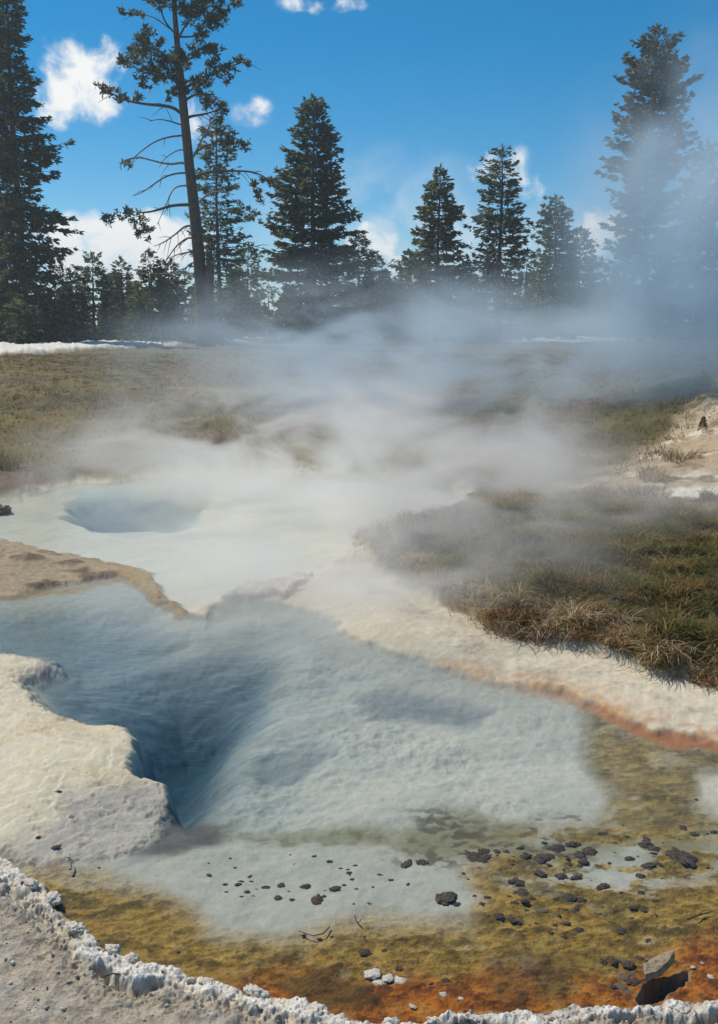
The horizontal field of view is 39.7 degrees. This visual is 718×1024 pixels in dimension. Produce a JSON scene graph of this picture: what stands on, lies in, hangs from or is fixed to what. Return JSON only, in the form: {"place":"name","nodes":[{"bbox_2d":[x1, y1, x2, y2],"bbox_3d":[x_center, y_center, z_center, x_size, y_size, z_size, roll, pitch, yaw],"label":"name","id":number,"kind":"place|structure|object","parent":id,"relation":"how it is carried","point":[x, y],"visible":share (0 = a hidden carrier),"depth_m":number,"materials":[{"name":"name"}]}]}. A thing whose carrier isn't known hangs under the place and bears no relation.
{"place":"outdoors","nodes":[
{"label":"outdoors","id":0,"kind":"place"},
{"bbox_2d":[0,471,463,622],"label":"water","id":1,"kind":"structure","parent":0,"point":[262,475],"depth_m":11.60,"materials":[{"name":"liquid"}]},
{"bbox_2d":[0,325,717,1023],"bbox_3d":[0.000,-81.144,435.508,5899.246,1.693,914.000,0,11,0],"label":"ground","id":2,"kind":"structure","parent":0,"point":[266,709],"depth_m":5.35,"materials":[{"name":"stone"}]},
{"bbox_2d":[0,503,11,514],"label":"rock","id":3,"kind":"object","parent":2,"relation":"on","point":[4,509],"visible":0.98,"depth_m":10.74,"materials":[{"name":"grey stone"}]},
{"bbox_2d":[0,449,26,471],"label":"grass tuft","id":4,"kind":"object","parent":2,"relation":"on","point":[13,464],"visible":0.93,"depth_m":13.11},
{"bbox_2d":[0,8,45,342],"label":"spruce tree","id":5,"kind":"object","parent":2,"relation":"on","point":[4,299],"visible":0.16,"depth_m":88.69,"materials":[{"name":"green plant"}]},
{"bbox_2d":[22,878,38,889],"bbox_3d":[-1.180,1.337,3.581,0.076,0.031,0.048,9,23,28],"label":"crust lump","id":6,"kind":"object","parent":2,"relation":"on","point":[31,883],"visible":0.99,"depth_m":3.57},
{"bbox_2d":[0,284,77,343],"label":"bush","id":7,"kind":"object","parent":2,"relation":"on","point":[22,327],"visible":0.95,"depth_m":79.81,"materials":[{"name":"green plant"}]},
{"bbox_2d":[0,0,84,342],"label":"spruce tree","id":8,"kind":"object","parent":2,"relation":"on","point":[13,217],"visible":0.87,"depth_m":81.67,"materials":[{"name":"green plant"}]},
{"bbox_2d":[45,890,61,905],"bbox_3d":[-1.070,1.354,3.490,0.055,0.030,0.078,-15,29,-42],"label":"crust lump","id":9,"kind":"object","parent":2,"relation":"on","point":[53,898],"visible":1,"depth_m":3.48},
{"bbox_2d":[43,263,94,341],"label":"fir tree","id":10,"kind":"object","parent":2,"relation":"on","point":[70,296],"visible":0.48,"depth_m":93.62,"materials":[{"name":"green plant"}]},
{"bbox_2d":[65,921,85,932],"bbox_3d":[-0.946,1.388,3.321,0.072,0.030,0.066,8,5,38],"label":"crust lump","id":11,"kind":"object","parent":2,"relation":"on","point":[73,927],"visible":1,"depth_m":3.31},
{"bbox_2d":[59,271,100,339],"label":"fir tree","id":12,"kind":"object","parent":2,"relation":"on","point":[78,283],"visible":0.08,"depth_m":105.29,"materials":[{"name":"green plant"}]},
{"bbox_2d":[67,250,130,340],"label":"fir tree","id":13,"kind":"object","parent":2,"relation":"on","point":[108,334],"visible":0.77,"depth_m":95.35,"materials":[{"name":"green plant"}]},
{"bbox_2d":[105,944,121,954],"bbox_3d":[-0.793,1.408,3.206,0.064,0.025,0.046,11,13,25],"label":"crust lump","id":14,"kind":"object","parent":2,"relation":"on","point":[113,948],"visible":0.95,"depth_m":3.20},
{"bbox_2d":[97,255,143,338],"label":"fir tree","id":15,"kind":"object","parent":2,"relation":"on","point":[122,310],"visible":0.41,"depth_m":101.08,"materials":[{"name":"green plant"}]},
{"bbox_2d":[124,952,139,963],"bbox_3d":[-0.722,1.416,3.160,0.046,0.023,0.041,6,12,30],"label":"crust lump","id":16,"kind":"object","parent":2,"relation":"on","point":[132,957],"visible":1,"depth_m":3.15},
{"bbox_2d":[112,290,163,341],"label":"fir tree","id":17,"kind":"object","parent":2,"relation":"on","point":[136,312],"visible":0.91,"depth_m":84.14,"materials":[{"name":"green plant"}]},
{"bbox_2d":[122,247,186,340],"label":"fir tree","id":18,"kind":"object","parent":2,"relation":"on","point":[161,288],"visible":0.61,"depth_m":87.41,"materials":[{"name":"green plant"}]},
{"bbox_2d":[144,309,164,343],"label":"dead pole","id":19,"kind":"object","parent":2,"relation":"on","point":[153,329],"visible":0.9,"depth_m":75.26,"materials":[{"name":"grey wood"}]},
{"bbox_2d":[147,258,195,340],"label":"fir tree","id":20,"kind":"object","parent":2,"relation":"on","point":[183,296],"visible":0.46,"depth_m":90.62,"materials":[{"name":"green plant"}]},
{"bbox_2d":[93,0,281,346],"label":"pine tree","id":21,"kind":"object","parent":2,"relation":"on","point":[203,273],"visible":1,"depth_m":73.60,"materials":[{"name":"green plant"}]},
{"bbox_2d":[185,976,195,982],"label":"crust lump","id":22,"kind":"object","parent":2,"relation":"on","point":[191,979],"visible":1,"depth_m":3.05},
{"bbox_2d":[198,977,213,985],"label":"crust lump","id":23,"kind":"object","parent":2,"relation":"on","point":[202,981],"visible":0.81,"depth_m":3.04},
{"bbox_2d":[192,287,247,345],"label":"fir tree","id":24,"kind":"object","parent":2,"relation":"on","point":[234,307],"visible":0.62,"depth_m":82.15,"materials":[{"name":"green plant"}]},
{"bbox_2d":[178,112,263,339],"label":"spruce tree","id":25,"kind":"object","parent":2,"relation":"on","point":[208,238],"visible":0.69,"depth_m":99.87,"materials":[{"name":"green plant"}]},
{"bbox_2d":[216,302,235,345],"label":"dead pole","id":26,"kind":"object","parent":2,"relation":"on","point":[226,325],"visible":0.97,"depth_m":75.09,"materials":[{"name":"grey wood"}]},
{"bbox_2d":[224,243,270,337],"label":"spruce tree","id":27,"kind":"object","parent":2,"relation":"on","point":[254,282],"visible":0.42,"depth_m":108.84,"materials":[{"name":"green plant"}]},
{"bbox_2d":[243,983,269,997],"bbox_3d":[-0.310,1.448,2.999,0.090,0.035,0.054,13,5,19],"label":"crust lump","id":28,"kind":"object","parent":2,"relation":"on","point":[254,990],"visible":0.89,"depth_m":2.99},
{"bbox_2d":[247,278,289,337],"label":"fir tree","id":29,"kind":"object","parent":2,"relation":"on","point":[261,308],"visible":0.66,"depth_m":105.55,"materials":[{"name":"green plant"}]},
{"bbox_2d":[271,294,301,339],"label":"fir tree","id":30,"kind":"object","parent":2,"relation":"on","point":[285,317],"visible":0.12,"depth_m":97.77,"materials":[{"name":"green plant"}]},
{"bbox_2d":[299,884,310,888],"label":"stone","id":31,"kind":"object","parent":2,"relation":"on","point":[304,886],"visible":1,"depth_m":3.62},
{"bbox_2d":[249,92,378,344],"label":"spruce tree","id":32,"kind":"object","parent":2,"relation":"on","point":[318,265],"visible":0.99,"depth_m":85.63,"materials":[{"name":"green plant"}]},
{"bbox_2d":[306,1001,327,1014],"bbox_3d":[-0.129,1.463,2.922,0.077,0.032,0.066,-4,8,2],"label":"crust lump","id":33,"kind":"object","parent":2,"relation":"on","point":[316,1007],"visible":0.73,"depth_m":2.92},
{"bbox_2d":[311,894,323,904],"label":"stone","id":34,"kind":"object","parent":2,"relation":"on","point":[317,899],"visible":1,"depth_m":3.53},
{"bbox_2d":[329,885,340,891],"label":"stone","id":35,"kind":"object","parent":2,"relation":"on","point":[334,888],"visible":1,"depth_m":3.60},
{"bbox_2d":[335,1013,348,1020],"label":"crust lump","id":36,"kind":"object","parent":2,"relation":"on","point":[343,1016],"visible":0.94,"depth_m":2.88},
{"bbox_2d":[319,289,366,340],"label":"fir tree","id":37,"kind":"object","parent":2,"relation":"on","point":[320,335],"visible":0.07,"depth_m":103.68,"materials":[{"name":"green plant"}]},
{"bbox_2d":[1,863,714,1023],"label":"gravel","id":38,"kind":"structure","parent":2,"relation":"on","point":[168,1005],"depth_m":2.97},
{"bbox_2d":[0,351,717,498],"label":"meadow grass","id":39,"kind":"structure","parent":2,"relation":"on","point":[401,390],"depth_m":25.85,"materials":[{"name":"plant"}]},
{"bbox_2d":[0,268,717,336],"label":"forest","id":40,"kind":"object","parent":2,"relation":"on","point":[469,281],"visible":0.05,"depth_m":134.77,"materials":[{"name":"plant"}]},
{"bbox_2d":[329,233,391,341],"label":"spruce tree","id":41,"kind":"object","parent":2,"relation":"on","point":[369,285],"visible":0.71,"depth_m":97.05,"materials":[{"name":"green plant"}]},
{"bbox_2d":[358,949,372,956],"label":"stone","id":42,"kind":"object","parent":2,"relation":"on","point":[365,952],"visible":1,"depth_m":3.24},
{"bbox_2d":[364,968,380,979],"bbox_3d":[0.040,1.457,3.140,0.071,0.015,0.061,-6,7,17],"label":"sinter stone","id":43,"kind":"object","parent":2,"relation":"on","point":[373,973],"visible":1,"depth_m":3.13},
{"bbox_2d":[354,254,400,339],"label":"spruce tree","id":44,"kind":"object","parent":2,"relation":"on","point":[389,323],"visible":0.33,"depth_m":108.89,"materials":[{"name":"green plant"}]},
{"bbox_2d":[373,980,386,985],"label":"sinter stone","id":45,"kind":"object","parent":2,"relation":"on","point":[378,982],"visible":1,"depth_m":3.09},
{"bbox_2d":[382,973,393,982],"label":"sinter stone","id":46,"kind":"object","parent":2,"relation":"on","point":[388,977],"visible":1,"depth_m":3.11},
{"bbox_2d":[382,1017,400,1023],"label":"crust lump","id":47,"kind":"object","parent":2,"relation":"on","point":[394,1020],"visible":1,"depth_m":2.87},
{"bbox_2d":[379,276,413,339],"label":"fir tree","id":48,"kind":"object","parent":2,"relation":"on","point":[398,303],"visible":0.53,"depth_m":109.38,"materials":[{"name":"green plant"}]},
{"bbox_2d":[393,976,406,983],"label":"sinter stone","id":49,"kind":"object","parent":2,"relation":"on","point":[398,980],"visible":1,"depth_m":3.10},
{"bbox_2d":[385,293,424,340],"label":"fir tree","id":50,"kind":"object","parent":2,"relation":"on","point":[403,321],"visible":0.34,"depth_m":102.07,"materials":[{"name":"green plant"}]},
{"bbox_2d":[400,859,411,868],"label":"stone","id":51,"kind":"object","parent":2,"relation":"on","point":[406,864],"visible":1,"depth_m":3.77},
{"bbox_2d":[415,859,429,865],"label":"stone","id":52,"kind":"object","parent":2,"relation":"on","point":[423,862],"visible":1,"depth_m":3.78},
{"bbox_2d":[426,1016,440,1023],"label":"crust lump","id":53,"kind":"object","parent":2,"relation":"on","point":[433,1020],"visible":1,"depth_m":2.87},
{"bbox_2d":[386,162,483,341],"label":"spruce tree","id":54,"kind":"object","parent":2,"relation":"on","point":[426,308],"visible":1,"depth_m":92.30,"materials":[{"name":"green plant"}]},
{"bbox_2d":[435,891,456,905],"bbox_3d":[0.309,1.377,3.550,0.080,0.022,0.099,-4,7,12],"label":"stone","id":55,"kind":"object","parent":2,"relation":"on","point":[446,898],"visible":1,"depth_m":3.54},
{"bbox_2d":[448,272,483,337],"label":"fir tree","id":56,"kind":"object","parent":2,"relation":"on","point":[474,332],"visible":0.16,"depth_m":113.23,"materials":[{"name":"green plant"}]},
{"bbox_2d":[466,851,479,861],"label":"stone","id":57,"kind":"object","parent":2,"relation":"on","point":[473,856],"visible":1,"depth_m":3.81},
{"bbox_2d":[468,1014,483,1023],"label":"crust lump","id":58,"kind":"object","parent":2,"relation":"on","point":[474,1019],"visible":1,"depth_m":2.87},
{"bbox_2d":[460,281,502,340],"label":"fir tree","id":59,"kind":"object","parent":2,"relation":"on","point":[474,308],"visible":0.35,"depth_m":105.69,"materials":[{"name":"green plant"}]},
{"bbox_2d":[477,848,490,854],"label":"stone","id":60,"kind":"object","parent":2,"relation":"on","point":[481,851],"visible":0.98,"depth_m":3.86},
{"bbox_2d":[478,853,491,862],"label":"stone","id":61,"kind":"object","parent":2,"relation":"on","point":[485,856],"visible":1,"depth_m":3.81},
{"bbox_2d":[455,143,542,342],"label":"spruce tree","id":62,"kind":"object","parent":2,"relation":"on","point":[500,220],"visible":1,"depth_m":90.67,"materials":[{"name":"green plant"}]},
{"bbox_2d":[493,913,505,919],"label":"stone","id":63,"kind":"object","parent":2,"relation":"on","point":[500,916],"visible":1,"depth_m":3.42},
{"bbox_2d":[505,913,521,924],"bbox_3d":[0.534,1.401,3.420,0.055,0.017,0.064,4,8,-20],"label":"stone","id":64,"kind":"object","parent":2,"relation":"on","point":[513,919],"visible":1,"depth_m":3.41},
{"bbox_2d":[513,877,524,886],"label":"stone","id":65,"kind":"object","parent":2,"relation":"on","point":[518,882],"visible":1,"depth_m":3.66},
{"bbox_2d":[512,888,528,895],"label":"stone","id":66,"kind":"object","parent":2,"relation":"on","point":[521,892],"visible":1,"depth_m":3.57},
{"bbox_2d":[501,251,544,335],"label":"fir tree","id":67,"kind":"object","parent":2,"relation":"on","point":[518,289],"visible":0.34,"depth_m":111.06,"materials":[{"name":"green plant"}]},
{"bbox_2d":[520,852,531,859],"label":"stone","id":68,"kind":"object","parent":2,"relation":"on","point":[525,856],"visible":1,"depth_m":3.83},
{"bbox_2d":[342,482,717,693],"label":"grass","id":69,"kind":"structure","parent":2,"relation":"on","point":[694,511],"depth_m":7.40,"materials":[{"name":"plant"}]},
{"bbox_2d":[513,270,558,338],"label":"fir tree","id":70,"kind":"object","parent":2,"relation":"on","point":[537,317],"visible":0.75,"depth_m":103.55,"materials":[{"name":"green plant"}]},
{"bbox_2d":[533,869,546,876],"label":"stone","id":71,"kind":"object","parent":2,"relation":"on","point":[539,873],"visible":1,"depth_m":3.71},
{"bbox_2d":[531,853,549,863],"bbox_3d":[0.695,1.333,3.818,0.078,0.024,0.077,-5,10,21],"label":"stone","id":72,"kind":"object","parent":2,"relation":"on","point":[541,858],"visible":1,"depth_m":3.81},
{"bbox_2d":[535,908,548,912],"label":"sinter stone","id":73,"kind":"object","parent":2,"relation":"on","point":[542,910],"visible":1,"depth_m":3.47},
{"bbox_2d":[521,193,582,336],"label":"spruce tree","id":74,"kind":"object","parent":2,"relation":"on","point":[562,259],"visible":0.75,"depth_m":113.69,"materials":[{"name":"green plant"}]},
{"bbox_2d":[548,844,565,851],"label":"stone","id":75,"kind":"object","parent":2,"relation":"on","point":[557,847],"visible":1,"depth_m":3.89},
{"bbox_2d":[551,1010,569,1018],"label":"crust lump","id":76,"kind":"object","parent":2,"relation":"on","point":[556,1014],"visible":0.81,"depth_m":2.89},
{"bbox_2d":[554,873,568,879],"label":"stone","id":77,"kind":"object","parent":2,"relation":"on","point":[561,876],"visible":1,"depth_m":3.69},
{"bbox_2d":[541,282,584,339],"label":"fir tree","id":78,"kind":"object","parent":2,"relation":"on","point":[556,329],"visible":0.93,"depth_m":101.53,"materials":[{"name":"green plant"}]},
{"bbox_2d":[561,893,576,901],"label":"stone","id":79,"kind":"object","parent":2,"relation":"on","point":[568,897],"visible":1,"depth_m":3.55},
{"bbox_2d":[564,841,580,847],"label":"stone","id":80,"kind":"object","parent":2,"relation":"on","point":[572,844],"visible":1,"depth_m":3.92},
{"bbox_2d":[570,875,581,879],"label":"stone","id":81,"kind":"object","parent":2,"relation":"on","point":[575,877],"visible":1,"depth_m":3.68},
{"bbox_2d":[572,927,583,932],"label":"stone","id":82,"kind":"object","parent":2,"relation":"on","point":[578,929],"visible":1,"depth_m":3.36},
{"bbox_2d":[572,851,585,857],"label":"stone","id":83,"kind":"object","parent":2,"relation":"on","point":[580,854],"visible":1,"depth_m":3.85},
{"bbox_2d":[549,226,609,336],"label":"spruce tree","id":84,"kind":"object","parent":2,"relation":"on","point":[587,260],"visible":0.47,"depth_m":115.86,"materials":[{"name":"green plant"}]},
{"bbox_2d":[576,897,586,902],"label":"stone","id":85,"kind":"object","parent":2,"relation":"on","point":[580,899],"visible":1,"depth_m":3.54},
{"bbox_2d":[577,858,588,864],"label":"stone","id":86,"kind":"object","parent":2,"relation":"on","point":[584,861],"visible":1,"depth_m":3.79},
{"bbox_2d":[581,846,597,855],"bbox_3d":[0.899,1.323,3.862,0.074,0.020,0.074,0,20,-1],"label":"stone","id":87,"kind":"object","parent":2,"relation":"on","point":[590,851],"visible":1,"depth_m":3.86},
{"bbox_2d":[589,1005,599,1013],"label":"crust lump","id":88,"kind":"object","parent":2,"relation":"on","point":[596,1008],"visible":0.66,"depth_m":2.91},
{"bbox_2d":[573,255,620,337],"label":"fir tree","id":89,"kind":"object","parent":2,"relation":"on","point":[595,309],"visible":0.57,"depth_m":115.00,"materials":[{"name":"green plant"}]},
{"bbox_2d":[595,883,609,890],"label":"stone","id":90,"kind":"object","parent":2,"relation":"on","point":[600,886],"visible":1,"depth_m":3.61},
{"bbox_2d":[599,957,608,965],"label":"stone","id":91,"kind":"object","parent":2,"relation":"on","point":[604,962],"visible":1,"depth_m":3.19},
{"bbox_2d":[610,957,618,964],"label":"stone","id":92,"kind":"object","parent":2,"relation":"on","point":[613,961],"visible":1,"depth_m":3.19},
{"bbox_2d":[588,279,646,337],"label":"fir tree","id":93,"kind":"object","parent":2,"relation":"on","point":[596,318],"visible":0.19,"depth_m":105.71,"materials":[{"name":"green plant"}]},
{"bbox_2d":[613,983,626,990],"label":"sinter stone","id":94,"kind":"object","parent":2,"relation":"on","point":[620,986],"visible":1,"depth_m":3.08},
{"bbox_2d":[616,927,627,934],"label":"stone","id":95,"kind":"object","parent":2,"relation":"on","point":[621,931],"visible":1,"depth_m":3.34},
{"bbox_2d":[615,973,629,980],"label":"sinter stone","id":96,"kind":"object","parent":2,"relation":"on","point":[623,977],"visible":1,"depth_m":3.13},
{"bbox_2d":[621,960,635,969],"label":"stone","id":97,"kind":"object","parent":2,"relation":"on","point":[628,965],"visible":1,"depth_m":3.17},
{"bbox_2d":[626,977,643,985],"bbox_3d":[0.860,1.464,3.100,0.054,0.014,0.040,-2,13,19],"label":"stone","id":98,"kind":"object","parent":2,"relation":"on","point":[633,981],"visible":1,"depth_m":3.10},
{"bbox_2d":[635,873,645,878],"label":"stone","id":99,"kind":"object","parent":2,"relation":"on","point":[641,876],"visible":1,"depth_m":3.69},
{"bbox_2d":[615,482,674,498],"bbox_3d":[3.145,-0.221,10.977,0.801,0.186,0.769,0,11,0],"label":"grass tuft","id":100,"kind":"object","parent":2,"relation":"on","point":[645,491],"visible":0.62,"depth_m":11.06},
{"bbox_2d":[637,841,653,845],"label":"stone","id":101,"kind":"object","parent":2,"relation":"on","point":[646,843],"visible":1,"depth_m":3.92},
{"bbox_2d":[640,862,655,869],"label":"stone","id":102,"kind":"object","parent":2,"relation":"on","point":[649,865],"visible":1,"depth_m":3.75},
{"bbox_2d":[622,460,673,481],"bbox_3d":[3.568,-0.514,12.109,0.658,0.241,0.688,5,12,27],"label":"grass tuft","id":103,"kind":"object","parent":2,"relation":"on","point":[655,473],"visible":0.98,"depth_m":12.04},
{"bbox_2d":[594,23,704,343],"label":"spruce tree","id":104,"kind":"object","parent":2,"relation":"on","point":[635,173],"visible":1,"depth_m":83.48,"materials":[{"name":"green plant"}]},
{"bbox_2d":[646,845,660,852],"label":"stone","id":105,"kind":"object","parent":2,"relation":"on","point":[654,848],"visible":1,"depth_m":3.88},
{"bbox_2d":[642,950,674,981],"bbox_3d":[0.935,1.413,3.108,0.148,0.029,0.065,-17,9,-21],"label":"sinter slab","id":106,"kind":"object","parent":2,"relation":"on","point":[657,966],"depth_m":3.10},
{"bbox_2d":[646,253,692,339],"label":"fir tree","id":107,"kind":"object","parent":2,"relation":"on","point":[673,300],"visible":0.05,"depth_m":109.17,"materials":[{"name":"green plant"}]},
{"bbox_2d":[664,847,680,859],"bbox_3d":[1.217,1.317,3.828,0.081,0.022,0.080,-2,18,0],"label":"stone","id":108,"kind":"object","parent":2,"relation":"on","point":[674,853],"visible":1,"depth_m":3.83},
{"bbox_2d":[655,447,703,462],"bbox_3d":[4.205,-0.764,13.076,0.688,0.174,0.753,0,11,0],"label":"grass tuft","id":109,"kind":"object","parent":2,"relation":"on","point":[687,456],"visible":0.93,"depth_m":13.03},
{"bbox_2d":[673,1001,691,1014],"bbox_3d":[0.945,1.462,2.921,0.066,0.026,0.054,-12,17,-5],"label":"crust lump","id":110,"kind":"object","parent":2,"relation":"on","point":[682,1008],"visible":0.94,"depth_m":2.92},
{"bbox_2d":[651,137,717,341],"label":"spruce tree","id":111,"kind":"object","parent":2,"relation":"on","point":[696,325],"visible":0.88,"depth_m":100.00,"materials":[{"name":"green plant"}]},
{"bbox_2d":[678,850,697,867],"bbox_3d":[1.252,1.328,3.799,0.084,0.026,0.100,4,18,-6],"label":"stone","id":112,"kind":"object","parent":2,"relation":"on","point":[686,859],"visible":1,"depth_m":3.79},
{"bbox_2d":[687,910,712,919],"bbox_3d":[1.177,1.376,3.412,0.118,0.031,0.022,-5,12,-23],"label":"twig","id":113,"kind":"object","parent":2,"relation":"on","point":[689,918],"visible":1,"depth_m":3.41,"materials":[{"name":"wood"}]},
{"bbox_2d":[697,416,708,431],"bbox_3d":[5.055,-1.293,14.643,0.188,0.256,0.180,7,13,33],"label":"seedling conifer","id":114,"kind":"object","parent":2,"relation":"on","point":[703,420],"visible":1,"depth_m":14.62,"materials":[{"name":"brown plant"}]},
{"bbox_2d":[690,259,717,339],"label":"fir tree","id":115,"kind":"object","parent":2,"relation":"on","point":[711,328],"visible":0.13,"depth_m":106.02,"materials":[{"name":"green plant"}]},
{"bbox_2d":[0,0,717,324],"label":"sky","id":116,"kind":"structure","parent":0,"point":[411,87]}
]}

